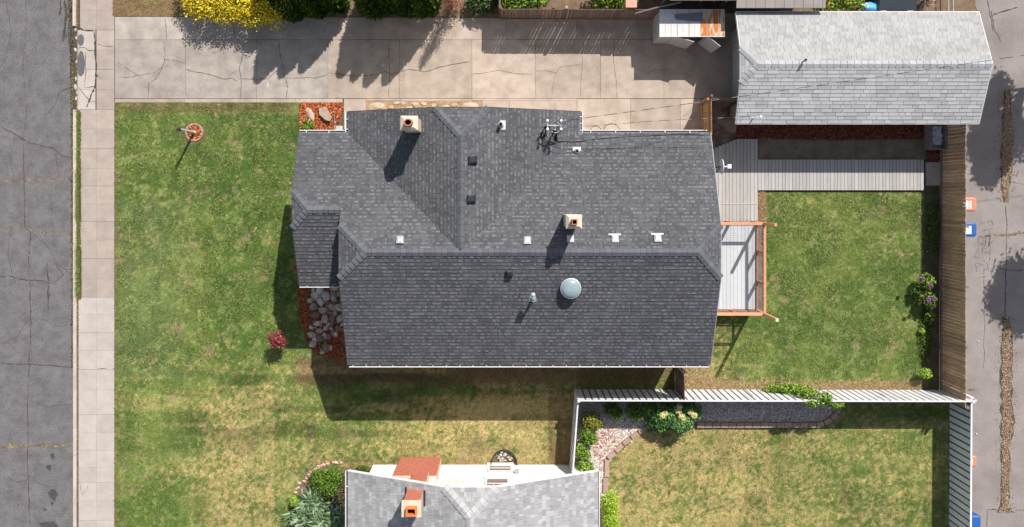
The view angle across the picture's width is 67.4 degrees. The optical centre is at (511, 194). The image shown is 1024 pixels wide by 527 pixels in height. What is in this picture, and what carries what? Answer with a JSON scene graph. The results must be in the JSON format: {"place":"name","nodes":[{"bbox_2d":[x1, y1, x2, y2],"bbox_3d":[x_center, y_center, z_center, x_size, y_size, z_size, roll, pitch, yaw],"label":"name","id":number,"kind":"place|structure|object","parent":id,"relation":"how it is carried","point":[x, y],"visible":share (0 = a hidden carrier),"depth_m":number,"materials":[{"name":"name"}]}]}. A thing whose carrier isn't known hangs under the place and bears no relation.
{"place":"outdoors","nodes":[
{"label":"outdoors","id":0,"kind":"place"},
{"bbox_2d":[0,0,72,526],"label":"street","id":1,"kind":"structure","parent":0,"point":[36,428],"depth_m":32.03,"materials":[{"name":"grey asphalt"}]},
{"bbox_2d":[68,0,73,367],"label":"gutter grit","id":2,"kind":"object","parent":1,"relation":"on","point":[71,61],"visible":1,"depth_m":32.02,"materials":[{"name":"gravel"}]},
{"bbox_2d":[76,0,114,526],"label":"sidewalk","id":3,"kind":"structure","parent":0,"point":[96,301],"depth_m":32.00,"materials":[{"name":"concrete"}]},
{"bbox_2d":[70,26,79,368],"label":"weeds","id":4,"kind":"object","parent":3,"relation":"on","point":[72,165],"visible":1,"depth_m":32.01,"materials":[{"name":"green plant"}]},
{"bbox_2d":[75,0,78,500],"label":"weeds","id":5,"kind":"object","parent":3,"relation":"on","point":[77,8],"visible":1,"depth_m":32.00,"materials":[{"name":"green plant"}]},
{"bbox_2d":[74,110,82,299],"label":"weeds","id":6,"kind":"object","parent":3,"relation":"on","point":[78,267],"visible":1,"depth_m":31.97,"materials":[{"name":"green plant"}]},
{"bbox_2d":[113,101,674,526],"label":"front lawn","id":7,"kind":"structure","parent":0,"point":[221,448],"depth_m":31.99,"materials":[{"name":"green plant"}]},
{"bbox_2d":[115,105,210,369],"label":"lawn weeds","id":8,"kind":"object","parent":7,"relation":"on","point":[164,270],"visible":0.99,"depth_m":31.97,"materials":[{"name":"green plant"}]},
{"bbox_2d":[185,123,202,140],"bbox_3d":[-13.244,-2.618,31.975,0.745,0.050,0.745,0,90,0],"label":"tree ring","id":9,"kind":"object","parent":7,"relation":"on","point":[199,138],"visible":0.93,"depth_m":31.95,"materials":[{"name":"beige stone"}]},
{"bbox_2d":[187,124,201,139],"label":"bark chips","id":10,"kind":"object","parent":9,"relation":"on","point":[195,136],"visible":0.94,"depth_m":31.97,"materials":[{"name":"orange wood"}]},
{"bbox_2d":[200,113,291,339],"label":"lawn weeds","id":11,"kind":"object","parent":7,"relation":"on","point":[230,237],"visible":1,"depth_m":31.97,"materials":[{"name":"green plant"}]},
{"bbox_2d":[267,330,288,348],"bbox_3d":[-9.566,5.913,31.350,0.783,1.327,0.841,0,90,0],"label":"red maple","id":12,"kind":"object","parent":7,"relation":"on","point":[279,340],"visible":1,"depth_m":31.08,"materials":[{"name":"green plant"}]},
{"bbox_2d":[282,500,311,526],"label":"silver leaf plant","id":13,"kind":"object","parent":7,"relation":"on","point":[297,519],"visible":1,"depth_m":31.43,"materials":[{"name":"plant"}]},
{"bbox_2d":[292,263,346,362],"bbox_3d":[-7.667,3.740,31.996,2.970,0.001,7.040,0,90,0],"label":"mulch bed","id":14,"kind":"object","parent":7,"relation":"on","point":[310,312],"visible":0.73,"depth_m":32.00,"materials":[{"name":"red wood"}]},
{"bbox_2d":[299,102,343,129],"bbox_3d":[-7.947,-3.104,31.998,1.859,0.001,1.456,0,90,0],"label":"mulch bed","id":15,"kind":"object","parent":7,"relation":"on","point":[321,117],"visible":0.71,"depth_m":32.00,"materials":[{"name":"red wood"}]},
{"bbox_2d":[319,107,332,120],"bbox_3d":[-7.778,-3.332,31.887,0.396,0.226,0.702,-28,90,0],"label":"boulder","id":16,"kind":"object","parent":15,"relation":"on","point":[324,112],"visible":1,"depth_m":31.80,"materials":[{"name":"beige stone"}]},
{"bbox_2d":[298,462,371,526],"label":"flower bed","id":17,"kind":"object","parent":7,"relation":"on","point":[305,484],"visible":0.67,"depth_m":32.00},
{"bbox_2d":[295,484,322,513],"bbox_3d":[-8.337,12.494,31.433,1.238,0.233,1.320,0,90,0],"label":"silver leaf plant","id":18,"kind":"object","parent":17,"relation":"on","point":[302,496],"visible":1,"depth_m":31.43,"materials":[{"name":"plant"}]},
{"bbox_2d":[300,490,332,522],"bbox_3d":[-8.043,12.840,31.432,1.418,0.236,1.334,42,90,0],"label":"silver leaf plant","id":19,"kind":"object","parent":17,"relation":"on","point":[321,504],"visible":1,"depth_m":31.42,"materials":[{"name":"plant"}]},
{"bbox_2d":[303,507,334,526],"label":"silver leaf plant","id":20,"kind":"object","parent":17,"relation":"on","point":[320,523],"visible":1,"depth_m":31.42,"materials":[{"name":"plant"}]},
{"bbox_2d":[306,463,344,498],"bbox_3d":[-7.630,11.700,31.505,1.604,1.023,1.395,0,90,0],"label":"round shrub","id":21,"kind":"object","parent":17,"relation":"on","point":[329,482],"visible":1,"depth_m":31.26,"materials":[{"name":"green plant"}]},
{"bbox_2d":[315,498,344,526],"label":"silver leaf plant","id":22,"kind":"object","parent":17,"relation":"on","point":[333,512],"visible":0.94,"depth_m":31.43,"materials":[{"name":"plant"}]},
{"bbox_2d":[330,472,344,502],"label":"round shrub","id":23,"kind":"object","parent":17,"relation":"on","point":[341,488],"visible":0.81,"depth_m":31.34,"materials":[{"name":"green plant"}]},
{"bbox_2d":[569,392,578,472],"bbox_3d":[2.532,9.724,31.230,0.111,1.540,3.195,4,90,0],"label":"panel fence","id":24,"kind":"object","parent":7,"relation":"on","point":[573,435],"visible":0.94,"depth_m":30.97,"materials":[{"name":"white plastic"}]},
{"bbox_2d":[675,367,687,399],"bbox_3d":[6.882,7.600,31.131,0.166,1.739,1.214,-1,90,0],"label":"board fence","id":25,"kind":"object","parent":7,"relation":"on","point":[679,381],"visible":0.94,"depth_m":30.95,"materials":[{"name":"wood"}]},
{"bbox_2d":[574,389,974,402],"bbox_3d":[10.428,8.148,31.120,15.676,1.760,0.108,0,90,0],"label":"panel fence","id":26,"kind":"object","parent":7,"relation":"on","point":[692,395],"visible":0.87,"depth_m":30.92,"materials":[{"name":"white plastic"}]},
{"bbox_2d":[739,381,890,408],"bbox_3d":[12.094,8.061,31.020,5.690,2.014,0.875,0,90,0],"label":"creeper","id":27,"kind":"object","parent":26,"relation":"attached to","point":[807,392],"visible":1,"depth_m":30.50,"materials":[{"name":"green plant"}]},
{"bbox_2d":[115,13,736,145],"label":"driveway","id":28,"kind":"structure","parent":0,"point":[590,69],"depth_m":32.00,"materials":[{"name":"concrete"}]},
{"bbox_2d":[366,101,481,109],"bbox_3d":[-3.663,-3.498,32.000,4.862,0.001,0.836,0,90,0],"label":"stone strip","id":29,"kind":"object","parent":28,"relation":"on","point":[389,103],"visible":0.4,"depth_m":32.00,"materials":[{"name":"beige stone"}]},
{"bbox_2d":[697,98,711,134],"bbox_3d":[7.814,-3.090,31.147,0.166,1.707,1.522,-1,90,0],"label":"board gate fence","id":30,"kind":"object","parent":28,"relation":"on","point":[706,111],"visible":0.74,"depth_m":31.02,"materials":[{"name":"brown wood"}]},
{"bbox_2d":[699,37,719,52],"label":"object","id":31,"kind":"structure","parent":28,"relation":"on","point":[710,45],"depth_m":31.15,"materials":[{"name":"grey metal"}]},
{"bbox_2d":[74,16,963,512],"bbox_3d":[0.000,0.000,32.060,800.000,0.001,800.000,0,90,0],"label":"ground","id":32,"kind":"structure","parent":0,"point":[760,262],"depth_m":32.06,"materials":[{"name":"brown soil"}]},
{"bbox_2d":[73,0,82,526],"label":"kerb","id":33,"kind":"structure","parent":32,"relation":"on","point":[75,90],"depth_m":31.96,"materials":[{"name":"grey concrete"}]},
{"bbox_2d":[112,0,187,16],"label":"verge","id":34,"kind":"structure","parent":32,"relation":"on","point":[141,10],"depth_m":31.99,"materials":[{"name":"green plant"}]},
{"bbox_2d":[187,0,497,17],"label":"hedge bed","id":35,"kind":"object","parent":32,"relation":"on","point":[352,12],"visible":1,"depth_m":32.00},
{"bbox_2d":[179,0,289,31],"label":"yellow shrub","id":36,"kind":"object","parent":35,"relation":"on","point":[263,6],"visible":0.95,"depth_m":30.88,"materials":[{"name":"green plant"}]},
{"bbox_2d":[267,0,313,23],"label":"conifer","id":37,"kind":"object","parent":35,"relation":"on","point":[293,16],"visible":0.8,"depth_m":30.53,"materials":[{"name":"green plant"}]},
{"bbox_2d":[291,0,335,19],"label":"conifer","id":38,"kind":"object","parent":35,"relation":"on","point":[312,12],"visible":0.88,"depth_m":30.65,"materials":[{"name":"green plant"}]},
{"bbox_2d":[317,0,350,15],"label":"conifer","id":39,"kind":"object","parent":35,"relation":"on","point":[343,5],"visible":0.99,"depth_m":31.00,"materials":[{"name":"green plant"}]},
{"bbox_2d":[353,0,386,21],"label":"conifer","id":40,"kind":"object","parent":35,"relation":"on","point":[373,11],"visible":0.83,"depth_m":30.69,"materials":[{"name":"green plant"}]},
{"bbox_2d":[374,0,402,15],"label":"conifer","id":41,"kind":"object","parent":35,"relation":"on","point":[385,7],"visible":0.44,"depth_m":30.56,"materials":[{"name":"green plant"}]},
{"bbox_2d":[387,0,422,18],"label":"conifer","id":42,"kind":"object","parent":35,"relation":"on","point":[401,10],"visible":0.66,"depth_m":30.52,"materials":[{"name":"green plant"}]},
{"bbox_2d":[404,0,442,19],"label":"conifer","id":43,"kind":"object","parent":35,"relation":"on","point":[431,7],"visible":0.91,"depth_m":30.68,"materials":[{"name":"green plant"}]},
{"bbox_2d":[438,0,462,17],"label":"dead conifer","id":44,"kind":"object","parent":35,"relation":"on","point":[452,3],"visible":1,"depth_m":31.11,"materials":[{"name":"brown plant"}]},
{"bbox_2d":[451,9,496,17],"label":"weeds","id":45,"kind":"object","parent":35,"relation":"on","point":[470,16],"visible":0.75,"depth_m":31.99,"materials":[{"name":"green plant"}]},
{"bbox_2d":[464,0,498,15],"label":"leafy shrub","id":46,"kind":"object","parent":35,"relation":"on","point":[480,6],"visible":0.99,"depth_m":31.35,"materials":[{"name":"green plant"}]},
{"bbox_2d":[345,457,599,526],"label":"neighbour house","id":47,"kind":"structure","parent":32,"relation":"on","point":[419,492],"depth_m":28.36,"materials":[{"name":"concrete"}]},
{"bbox_2d":[438,475,466,484],"bbox_3d":[-2.350,11.200,29.920,1.140,1.180,0.099,0,90,0],"label":"window","id":48,"kind":"structure","parent":47,"relation":"in","point":[444,479],"depth_m":30.31,"materials":[{"name":"white paint"}]},
{"bbox_2d":[484,475,509,484],"bbox_3d":[-0.580,11.200,29.920,1.040,1.180,0.099,0,90,0],"label":"window","id":49,"kind":"structure","parent":47,"relation":"in","point":[489,479],"depth_m":30.31,"materials":[{"name":"white paint"}]},
{"bbox_2d":[487,463,512,470],"bbox_3d":[-0.490,11.200,31.595,1.100,0.730,0.099,0,90,0],"label":"window","id":50,"kind":"structure","parent":47,"relation":"in","point":[495,466],"depth_m":31.72,"materials":[{"name":"white paint"}]},
{"bbox_2d":[491,449,517,464],"bbox_3d":[-0.330,10.922,31.990,1.120,0.220,0.624,0,90,0],"label":"window well","id":51,"kind":"object","parent":47,"relation":"attached to","point":[509,455],"depth_m":31.99,"materials":[{"name":"silver metal"}]},
{"bbox_2d":[290,105,723,366],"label":"house","id":52,"kind":"structure","parent":32,"relation":"on","point":[438,236],"depth_m":27.74,"materials":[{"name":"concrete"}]},
{"bbox_2d":[540,119,562,141],"bbox_3d":[1.412,-2.328,27.914,0.788,1.120,0.754,0,90,0],"label":"cable mast","id":53,"kind":"object","parent":52,"relation":"on","point":[555,133],"visible":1,"depth_m":27.57,"materials":[{"name":"metal"}]},
{"bbox_2d":[563,55,1022,120],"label":"overhead wire","id":54,"kind":"object","parent":53,"relation":"attached to","point":[794,88],"visible":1,"depth_m":26.56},
{"bbox_2d":[713,139,757,221],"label":"board deck","id":55,"kind":"structure","parent":32,"relation":"on","point":[737,185],"depth_m":31.89,"materials":[{"name":"wood"}]},
{"bbox_2d":[717,221,778,321],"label":"raised deck","id":56,"kind":"structure","parent":32,"relation":"on","point":[740,281],"depth_m":31.26,"materials":[{"name":"grey wood"}]},
{"bbox_2d":[758,160,923,189],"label":"board walkway","id":57,"kind":"structure","parent":32,"relation":"on","point":[840,174],"depth_m":31.89,"materials":[{"name":"wood"}]},
{"bbox_2d":[730,11,992,123],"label":"garage","id":58,"kind":"structure","parent":32,"relation":"on","point":[777,51],"depth_m":29.46,"materials":[{"name":"concrete"}]},
{"bbox_2d":[733,41,738,104],"bbox_3d":[9.235,-5.000,31.025,0.070,1.950,2.600,0,90,0],"label":"garage door","id":59,"kind":"structure","parent":58,"relation":"in","point":[735,45],"depth_m":31.57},
{"bbox_2d":[949,223,976,236],"bbox_3d":[18.472,1.404,31.471,0.686,1.056,0.577,0,90,0],"label":"wheeled bin","id":60,"kind":"object","parent":32,"relation":"on","point":[971,230],"visible":0.43,"depth_m":30.95,"materials":[{"name":"blue plastic"}]},
{"bbox_2d":[963,197,976,211],"bbox_3d":[18.472,0.383,31.471,0.686,1.056,0.577,0,90,0],"label":"wheeled bin","id":61,"kind":"object","parent":32,"relation":"on","point":[971,204],"visible":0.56,"depth_m":30.95,"materials":[{"name":"plastic"}]},
{"bbox_2d":[575,401,699,526],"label":"gravel bed","id":62,"kind":"object","parent":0,"point":[615,426],"visible":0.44,"depth_m":32.00,"materials":[{"name":"grey gravel"}]},
{"bbox_2d":[571,443,590,461],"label":"shrub","id":63,"kind":"object","parent":62,"relation":"on","point":[582,455],"visible":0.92,"depth_m":31.35,"materials":[{"name":"green plant"}]},
{"bbox_2d":[575,459,595,471],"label":"shrub","id":64,"kind":"object","parent":62,"relation":"on","point":[587,466],"visible":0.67,"depth_m":31.35,"materials":[{"name":"green plant"}]},
{"bbox_2d":[578,427,597,444],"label":"shrub","id":65,"kind":"object","parent":62,"relation":"on","point":[589,437],"visible":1,"depth_m":31.37,"materials":[{"name":"green plant"}]},
{"bbox_2d":[581,408,602,430],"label":"shrub","id":66,"kind":"object","parent":62,"relation":"on","point":[594,421],"visible":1,"depth_m":31.38,"materials":[{"name":"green plant"}]},
{"bbox_2d":[602,401,623,420],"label":"shrub","id":67,"kind":"object","parent":62,"relation":"on","point":[614,411],"visible":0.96,"depth_m":31.36,"materials":[{"name":"green plant"}]},
{"bbox_2d":[623,401,644,421],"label":"shrub","id":68,"kind":"object","parent":62,"relation":"on","point":[635,412],"visible":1,"depth_m":31.37,"materials":[{"name":"green plant"}]},
{"bbox_2d":[641,402,654,416],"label":"shrub","id":69,"kind":"object","parent":62,"relation":"on","point":[647,407],"visible":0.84,"depth_m":31.31,"materials":[{"name":"green plant"}]},
{"bbox_2d":[644,402,703,434],"bbox_3d":[6.660,9.067,31.405,2.404,1.240,1.571,0,90,0],"label":"flowering bush","id":70,"kind":"object","parent":62,"relation":"on","point":[664,417],"visible":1,"depth_m":31.05,"materials":[{"name":"green plant"}]},
{"bbox_2d":[652,9,724,52],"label":"metal shed","id":71,"kind":"structure","parent":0,"point":[669,28],"depth_m":30.40,"materials":[{"name":"white paint"}]},
{"bbox_2d":[667,37,693,48],"bbox_3d":[6.856,-6.201,31.220,0.800,1.480,0.051,16,90,0],"label":"door","id":72,"kind":"structure","parent":71,"relation":"in","point":[680,42],"depth_m":31.15,"materials":[{"name":"grey metal"}]},
{"bbox_2d":[675,12,702,21],"bbox_3d":[7.002,-7.043,30.367,1.129,0.025,0.376,0,90,0],"label":"loose board","id":73,"kind":"object","parent":71,"relation":"on","point":[693,17],"visible":1,"depth_m":30.36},
{"bbox_2d":[712,103,736,148],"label":"patio","id":74,"kind":"structure","parent":0,"point":[723,129],"depth_m":31.99,"materials":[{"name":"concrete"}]},
{"bbox_2d":[701,94,737,103],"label":"board gate","id":75,"kind":"structure","parent":74,"relation":"on","point":[727,101],"depth_m":30.95,"materials":[{"name":"wood"}]},
{"bbox_2d":[498,0,974,17],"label":"garden ground","id":76,"kind":"structure","parent":0,"point":[729,6],"depth_m":32.00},
{"bbox_2d":[497,0,530,15],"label":"garden plant","id":77,"kind":"object","parent":76,"relation":"on","point":[517,4],"visible":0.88,"depth_m":31.09,"materials":[{"name":"green plant"}]},
{"bbox_2d":[523,0,549,8],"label":"garden plant","id":78,"kind":"object","parent":76,"relation":"on","point":[536,3],"visible":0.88,"depth_m":31.10,"materials":[{"name":"green plant"}]},
{"bbox_2d":[500,5,660,19],"bbox_3d":[2.706,-7.421,31.195,6.426,1.610,0.207,0,90,0],"label":"board fence","id":79,"kind":"object","parent":76,"relation":"on","point":[617,14],"visible":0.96,"depth_m":31.24,"materials":[{"name":"brown wood"}]},
{"bbox_2d":[588,0,618,8],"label":"garden plant","id":80,"kind":"object","parent":76,"relation":"on","point":[604,3],"visible":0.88,"depth_m":31.13,"materials":[{"name":"green plant"}]},
{"bbox_2d":[659,0,825,8],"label":"outbuilding","id":81,"kind":"structure","parent":76,"relation":"on","point":[759,4],"depth_m":29.59,"materials":[{"name":"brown wood"}]},
{"bbox_2d":[812,0,865,10],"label":"leafy shrub","id":82,"kind":"object","parent":76,"relation":"on","point":[849,5],"visible":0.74,"depth_m":30.70,"materials":[{"name":"green plant"}]},
{"bbox_2d":[917,0,936,10],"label":"tree stump","id":83,"kind":"object","parent":76,"relation":"on","point":[921,4],"visible":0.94,"depth_m":31.20,"materials":[{"name":"brown wood"}]},
{"bbox_2d":[697,402,836,422],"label":"gravel","id":84,"kind":"structure","parent":0,"point":[786,411],"depth_m":31.97,"materials":[{"name":"grey gravel"}]},
{"bbox_2d":[608,402,949,526],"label":"side lawn","id":85,"kind":"structure","parent":0,"point":[901,434],"depth_m":31.99,"materials":[{"name":"green plant"}]},
{"bbox_2d":[600,489,620,526],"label":"hedge bush","id":86,"kind":"object","parent":85,"relation":"on","point":[611,508],"visible":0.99,"depth_m":31.01,"materials":[{"name":"green plant"}]},
{"bbox_2d":[603,425,648,516],"bbox_3d":[4.417,11.292,31.960,1.212,0.120,4.561,26,90,0],"label":"block edging","id":87,"kind":"object","parent":85,"relation":"on","point":[620,446],"visible":0.8,"depth_m":31.90,"materials":[{"name":"beige concrete"}]},
{"bbox_2d":[696,407,841,427],"bbox_3d":[10.733,9.491,31.921,6.082,0.178,0.823,-7,90,0],"label":"block edging","id":88,"kind":"object","parent":85,"relation":"on","point":[828,420],"visible":0.96,"depth_m":31.85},
{"bbox_2d":[949,388,973,526],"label":"panel fence","id":89,"kind":"object","parent":85,"relation":"on","point":[960,475],"visible":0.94,"depth_m":31.17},
{"bbox_2d":[684,191,924,389],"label":"back lawn","id":90,"kind":"structure","parent":0,"point":[843,313],"depth_m":31.99,"materials":[{"name":"green plant"}]},
{"bbox_2d":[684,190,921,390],"bbox_3d":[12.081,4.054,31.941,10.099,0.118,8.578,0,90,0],"label":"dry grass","id":91,"kind":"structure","parent":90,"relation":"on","point":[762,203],"depth_m":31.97,"materials":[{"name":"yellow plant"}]},
{"bbox_2d":[736,124,923,140],"bbox_3d":[13.398,-2.739,31.988,8.096,0.001,0.902,0,90,0],"label":"mulch bed","id":92,"kind":"object","parent":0,"point":[827,134],"visible":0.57,"depth_m":31.99,"materials":[{"name":"red wood"}]},
{"bbox_2d":[758,138,926,159],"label":"garden soil","id":93,"kind":"structure","parent":0,"point":[810,149],"depth_m":31.99,"materials":[{"name":"brown soil"}]},
{"bbox_2d":[924,124,947,149],"bbox_3d":[17.542,-2.501,31.750,0.736,0.500,1.278,0,90,0],"label":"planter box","id":94,"kind":"object","parent":93,"relation":"on","point":[928,137],"visible":0.73,"depth_m":31.58,"materials":[{"name":"grey wood"}]},
{"bbox_2d":[933,126,942,144],"bbox_3d":[17.541,-2.452,31.700,0.476,0.138,0.780,0,90,0],"label":"plastic sheet","id":95,"kind":"object","parent":94,"relation":"in","point":[937,136],"visible":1,"depth_m":31.70,"materials":[{"name":"blue plastic"}]},
{"bbox_2d":[867,0,916,10],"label":"parked car","id":96,"kind":"object","parent":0,"point":[896,5],"visible":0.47,"depth_m":31.18,"materials":[{"name":"paint"}]},
{"bbox_2d":[920,160,939,403],"bbox_3d":[17.424,3.663,31.994,0.836,0.001,10.274,0,90,0],"label":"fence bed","id":97,"kind":"object","parent":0,"point":[931,264],"visible":0.6,"depth_m":31.99,"materials":[{"name":"soil"}]},
{"bbox_2d":[910,272,937,323],"bbox_3d":[17.011,4.314,31.466,0.957,1.123,2.313,-13,90,0],"label":"rhododendron","id":98,"kind":"object","parent":97,"relation":"on","point":[930,300],"visible":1,"depth_m":31.43,"materials":[{"name":"green plant"}]},
{"bbox_2d":[917,309,932,365],"bbox_3d":[17.199,5.906,31.883,0.726,0.215,2.705,0,90,0],"label":"plant","id":99,"kind":"object","parent":97,"relation":"on","point":[924,336],"visible":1,"depth_m":31.87,"materials":[{"name":"green plant"}]},
{"bbox_2d":[925,162,939,184],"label":"stepping slab","id":100,"kind":"structure","parent":97,"relation":"on","point":[932,173],"depth_m":31.97,"materials":[{"name":"concrete"}]},
{"bbox_2d":[926,150,939,162],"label":"bark chips","id":101,"kind":"object","parent":97,"relation":"on","point":[932,155],"visible":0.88,"depth_m":31.96,"materials":[{"name":"brown wood"}]},
{"bbox_2d":[925,196,941,258],"bbox_3d":[17.504,1.314,31.879,0.742,0.205,2.740,0,90,0],"label":"plant","id":102,"kind":"object","parent":97,"relation":"on","point":[933,227],"visible":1,"depth_m":31.87,"materials":[{"name":"green plant"}]},
{"bbox_2d":[940,124,968,408],"bbox_3d":[17.948,2.448,31.115,0.215,1.770,12.034,0,90,0],"label":"board fence","id":103,"kind":"object","parent":97,"relation":"on","point":[952,192],"visible":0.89,"depth_m":31.08,"materials":[{"name":"brown wood"}]},
{"bbox_2d":[964,0,1023,526],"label":"alley","id":104,"kind":"structure","parent":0,"point":[995,269],"depth_m":32.02,"materials":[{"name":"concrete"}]},
{"bbox_2d":[993,89,1020,512],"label":"dry leaves","id":105,"kind":"object","parent":104,"relation":"on","point":[1007,164],"visible":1,"depth_m":32.00,"materials":[{"name":"brown plant"}]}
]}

